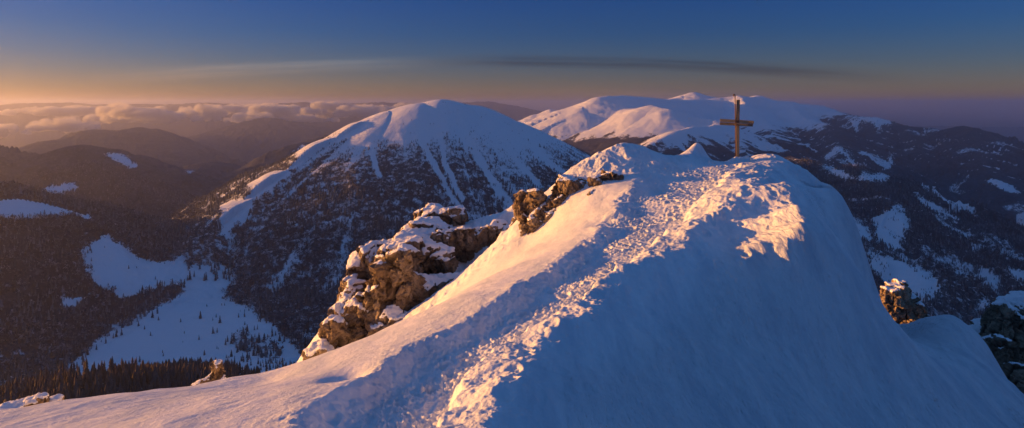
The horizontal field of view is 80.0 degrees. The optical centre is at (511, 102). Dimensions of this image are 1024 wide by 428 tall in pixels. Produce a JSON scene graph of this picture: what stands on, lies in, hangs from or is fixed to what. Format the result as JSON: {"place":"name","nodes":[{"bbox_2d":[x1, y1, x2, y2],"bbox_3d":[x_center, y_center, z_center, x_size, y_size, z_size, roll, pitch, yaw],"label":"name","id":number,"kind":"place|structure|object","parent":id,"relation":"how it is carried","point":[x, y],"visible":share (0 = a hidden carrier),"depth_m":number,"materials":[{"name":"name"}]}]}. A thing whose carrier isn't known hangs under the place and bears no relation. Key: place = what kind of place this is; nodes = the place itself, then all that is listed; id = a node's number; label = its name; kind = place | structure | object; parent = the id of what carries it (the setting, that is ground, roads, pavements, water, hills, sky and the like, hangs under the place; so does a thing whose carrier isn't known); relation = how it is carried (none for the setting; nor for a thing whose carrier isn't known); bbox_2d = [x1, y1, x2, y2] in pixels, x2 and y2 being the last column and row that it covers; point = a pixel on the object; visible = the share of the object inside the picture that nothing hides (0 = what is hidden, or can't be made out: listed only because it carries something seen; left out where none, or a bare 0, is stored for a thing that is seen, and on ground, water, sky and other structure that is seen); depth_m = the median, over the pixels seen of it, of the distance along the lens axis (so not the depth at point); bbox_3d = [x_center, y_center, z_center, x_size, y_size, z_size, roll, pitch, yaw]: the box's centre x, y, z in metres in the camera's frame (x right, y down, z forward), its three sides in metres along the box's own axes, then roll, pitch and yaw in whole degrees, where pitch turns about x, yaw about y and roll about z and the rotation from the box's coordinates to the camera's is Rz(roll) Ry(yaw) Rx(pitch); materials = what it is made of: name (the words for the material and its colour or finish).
{"place":"outdoors","nodes":[
{"label":"outdoors","id":0,"kind":"place"},
{"bbox_2d":[0,186,230,353],"bbox_3d":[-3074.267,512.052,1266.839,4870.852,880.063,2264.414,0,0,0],"label":"hill","id":1,"kind":"structure","parent":0,"point":[112,260],"depth_m":1269.88,"materials":[{"name":"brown plant"}]},
{"bbox_2d":[0,145,240,218],"bbox_3d":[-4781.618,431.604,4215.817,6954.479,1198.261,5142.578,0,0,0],"label":"hills","id":2,"kind":"structure","parent":0,"point":[199,179],"depth_m":3727.46,"materials":[{"name":"plant"}]},
{"bbox_2d":[56,356,299,397],"bbox_3d":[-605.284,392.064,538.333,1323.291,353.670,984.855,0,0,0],"label":"slope","id":3,"kind":"structure","parent":0,"point":[254,361],"depth_m":946.14,"materials":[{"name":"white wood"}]},
{"bbox_2d":[3,385,9,402],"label":"spruce tree","id":4,"kind":"object","parent":3,"relation":"on","point":[5,391],"visible":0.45,"depth_m":433.51,"materials":[{"name":"green plant"}]},
{"bbox_2d":[11,387,16,400],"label":"spruce tree","id":5,"kind":"object","parent":3,"relation":"on","point":[14,397],"visible":0.41,"depth_m":434.29,"materials":[{"name":"green plant"}]},
{"bbox_2d":[19,375,24,390],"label":"spruce tree","id":6,"kind":"object","parent":3,"relation":"on","point":[21,385],"visible":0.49,"depth_m":499.00,"materials":[{"name":"green plant"}]},
{"bbox_2d":[55,364,63,384],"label":"spruce tree","id":7,"kind":"object","parent":3,"relation":"on","point":[61,377],"visible":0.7,"depth_m":542.03,"materials":[{"name":"green plant"}]},
{"bbox_2d":[68,384,71,397],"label":"spruce tree","id":8,"kind":"object","parent":3,"relation":"on","point":[70,390],"visible":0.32,"depth_m":484.84,"materials":[{"name":"green plant"}]},
{"bbox_2d":[73,378,77,397],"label":"spruce tree","id":9,"kind":"object","parent":3,"relation":"on","point":[75,390],"visible":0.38,"depth_m":487.57,"materials":[{"name":"green plant"}]},
{"bbox_2d":[77,367,83,387],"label":"spruce tree","id":10,"kind":"object","parent":3,"relation":"on","point":[79,377],"visible":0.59,"depth_m":528.74,"materials":[{"name":"green plant"}]},
{"bbox_2d":[82,357,89,379],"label":"spruce tree","id":11,"kind":"object","parent":3,"relation":"on","point":[85,371],"visible":0.54,"depth_m":544.76,"materials":[{"name":"green plant"}]},
{"bbox_2d":[91,362,95,381],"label":"spruce tree","id":12,"kind":"object","parent":3,"relation":"on","point":[93,372],"visible":0.52,"depth_m":548.77,"materials":[{"name":"green plant"}]},
{"bbox_2d":[96,363,102,379],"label":"spruce tree","id":13,"kind":"object","parent":3,"relation":"on","point":[98,370],"visible":0.35,"depth_m":550.37,"materials":[{"name":"green plant"}]},
{"bbox_2d":[103,370,109,389],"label":"spruce tree","id":14,"kind":"object","parent":3,"relation":"on","point":[107,381],"visible":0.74,"depth_m":537.16,"materials":[{"name":"green plant"}]},
{"bbox_2d":[108,370,112,387],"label":"spruce tree","id":15,"kind":"object","parent":3,"relation":"on","point":[110,378],"visible":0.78,"depth_m":538.63,"materials":[{"name":"green plant"}]},
{"bbox_2d":[108,359,112,373],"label":"spruce tree","id":16,"kind":"object","parent":3,"relation":"on","point":[110,367],"visible":0.41,"depth_m":588.04,"materials":[{"name":"green plant"}]},
{"bbox_2d":[123,363,126,377],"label":"spruce tree","id":17,"kind":"object","parent":3,"relation":"on","point":[124,371],"visible":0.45,"depth_m":574.28,"materials":[{"name":"green plant"}]},
{"bbox_2d":[134,364,138,377],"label":"spruce tree","id":18,"kind":"object","parent":3,"relation":"on","point":[136,370],"visible":0.48,"depth_m":579.41,"materials":[{"name":"green plant"}]},
{"bbox_2d":[142,360,144,374],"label":"spruce tree","id":19,"kind":"object","parent":3,"relation":"on","point":[143,368],"visible":0.38,"depth_m":595.39,"materials":[{"name":"green plant"}]},
{"bbox_2d":[146,364,150,381],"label":"spruce tree","id":20,"kind":"object","parent":3,"relation":"on","point":[149,372],"visible":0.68,"depth_m":591.13,"materials":[{"name":"green plant"}]},
{"bbox_2d":[0,356,297,403],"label":"wood","id":21,"kind":"object","parent":3,"relation":"on","point":[122,383],"visible":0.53,"depth_m":569.37,"materials":[{"name":"green plant"}]},
{"bbox_2d":[151,369,156,387],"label":"spruce tree","id":22,"kind":"object","parent":3,"relation":"on","point":[154,378],"visible":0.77,"depth_m":577.60,"materials":[{"name":"green plant"}]},
{"bbox_2d":[166,367,170,385],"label":"spruce tree","id":23,"kind":"object","parent":3,"relation":"on","point":[167,375],"visible":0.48,"depth_m":593.12,"materials":[{"name":"green plant"}]},
{"bbox_2d":[168,364,173,376],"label":"spruce tree","id":24,"kind":"object","parent":3,"relation":"on","point":[170,372],"visible":0.46,"depth_m":611.18,"materials":[{"name":"green plant"}]},
{"bbox_2d":[181,374,184,386],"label":"spruce tree","id":25,"kind":"object","parent":3,"relation":"on","point":[183,382],"visible":0.47,"depth_m":587.68,"materials":[{"name":"green plant"}]},
{"bbox_2d":[170,99,590,287],"bbox_3d":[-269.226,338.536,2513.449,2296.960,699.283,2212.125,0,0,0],"label":"mountain","id":26,"kind":"structure","parent":0,"point":[461,119],"depth_m":1822.39,"materials":[{"name":"white snow"}]},
{"bbox_2d":[0,143,1023,427],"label":"snow ridge","id":27,"kind":"structure","parent":0,"point":[694,285],"depth_m":12.41,"materials":[{"name":"white snow"}]},
{"bbox_2d":[0,392,64,408],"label":"rock","id":28,"kind":"object","parent":27,"relation":"on","point":[39,398],"visible":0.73,"depth_m":21.77,"materials":[{"name":"stone"}]},
{"bbox_2d":[191,359,225,385],"bbox_3d":[-10.906,9.983,22.013,1.314,1.356,0.851,0,0,0],"label":"rock pinnacle","id":29,"kind":"object","parent":27,"relation":"on","point":[217,370],"visible":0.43,"depth_m":21.91,"materials":[{"name":"stone"}]},
{"bbox_2d":[301,240,382,360],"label":"rock crag","id":30,"kind":"structure","parent":27,"relation":"on","point":[340,325],"depth_m":27.01,"materials":[{"name":"stone"}]},
{"bbox_2d":[354,216,474,341],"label":"rock crag","id":31,"kind":"structure","parent":27,"relation":"on","point":[410,268],"depth_m":27.41,"materials":[{"name":"stone"}]},
{"bbox_2d":[413,202,468,226],"bbox_3d":[-4.262,6.965,36.300,3.403,1.872,2.217,0,0,0],"label":"boulder","id":32,"kind":"object","parent":31,"relation":"on","point":[454,215],"visible":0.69,"depth_m":35.54,"materials":[{"name":"stone"}]},
{"bbox_2d":[421,219,509,259],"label":"rock wall","id":33,"kind":"structure","parent":27,"relation":"on","point":[467,242],"depth_m":32.38,"materials":[{"name":"stone"}]},
{"bbox_2d":[496,216,516,239],"bbox_3d":[-0.111,7.003,33.151,1.527,1.829,1.035,0,0,0],"label":"rock","id":34,"kind":"object","parent":27,"relation":"on","point":[513,220],"visible":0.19,"depth_m":32.94,"materials":[{"name":"stone"}]},
{"bbox_2d":[512,188,555,236],"bbox_3d":[1.485,5.229,24.840,3.332,3.368,1.881,0,0,20],"label":"rock","id":35,"kind":"object","parent":27,"relation":"on","point":[532,213],"visible":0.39,"depth_m":24.78,"materials":[{"name":"stone"}]},
{"bbox_2d":[547,174,586,209],"bbox_3d":[2.573,3.940,24.998,2.379,1.963,1.532,0,0,0],"label":"rock","id":36,"kind":"object","parent":27,"relation":"on","point":[564,188],"visible":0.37,"depth_m":24.63,"materials":[{"name":"stone"}]},
{"bbox_2d":[587,169,623,186],"bbox_3d":[3.859,3.361,24.680,1.736,1.262,1.101,0,0,0],"label":"rock","id":37,"kind":"object","parent":27,"relation":"on","point":[597,180],"visible":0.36,"depth_m":24.38,"materials":[{"name":"stone"}]},
{"bbox_2d":[720,94,753,156],"bbox_3d":[10.301,1.210,27.986,1.474,3.212,0.259,0,0,12],"label":"summit cross","id":38,"kind":"object","parent":27,"relation":"on","point":[737,122],"visible":0.94,"depth_m":27.95,"materials":[{"name":"brown wood"}]},
{"bbox_2d":[879,279,929,323],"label":"rock pinnacle","id":39,"kind":"object","parent":27,"relation":"on","point":[901,302],"visible":0.25,"depth_m":86.56,"materials":[{"name":"stone"}]},
{"bbox_2d":[969,318,981,332],"bbox_3d":[18.175,9.354,24.568,2.604,1.430,1.807,0,0,41],"label":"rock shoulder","id":40,"kind":"object","parent":27,"relation":"on","point":[975,325],"visible":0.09,"depth_m":24.05,"materials":[{"name":"white snow"}]},
{"bbox_2d":[978,290,1023,393],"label":"rock crag","id":41,"kind":"structure","parent":27,"relation":"on","point":[1001,333],"depth_m":22.02,"materials":[{"name":"stone"}]},
{"bbox_2d":[0,101,1023,181],"bbox_3d":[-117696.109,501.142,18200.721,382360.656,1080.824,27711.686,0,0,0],"label":"hills","id":42,"kind":"structure","parent":0,"point":[256,136],"depth_m":15042.93,"materials":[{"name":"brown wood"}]},
{"bbox_2d":[0,104,1023,385],"bbox_3d":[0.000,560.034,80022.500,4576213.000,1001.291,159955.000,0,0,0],"label":"valley","id":43,"kind":"structure","parent":0,"point":[168,336],"depth_m":1178.63,"materials":[{"name":"white snow"}]},
{"bbox_2d":[0,102,1023,386],"bbox_3d":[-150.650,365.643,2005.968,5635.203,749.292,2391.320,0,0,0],"label":"spruce forest","id":44,"kind":"object","parent":43,"relation":"on","point":[302,294],"visible":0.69,"depth_m":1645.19,"materials":[{"name":"green plant"}]},
{"bbox_2d":[0,0,1023,103],"label":"sky","id":45,"kind":"structure","parent":0,"point":[52,51],"materials":[{"name":"blue"}]},
{"bbox_2d":[519,92,1023,225],"bbox_3d":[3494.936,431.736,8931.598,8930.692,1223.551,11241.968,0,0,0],"label":"mountain range","id":46,"kind":"structure","parent":0,"point":[963,164],"depth_m":5209.96,"materials":[{"name":"white snow"}]},
{"bbox_2d":[784,156,1023,324],"bbox_3d":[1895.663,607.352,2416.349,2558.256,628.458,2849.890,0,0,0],"label":"wooded ridge","id":47,"kind":"structure","parent":0,"point":[917,282],"depth_m":2052.40,"materials":[{"name":"brown plant"}]}
]}

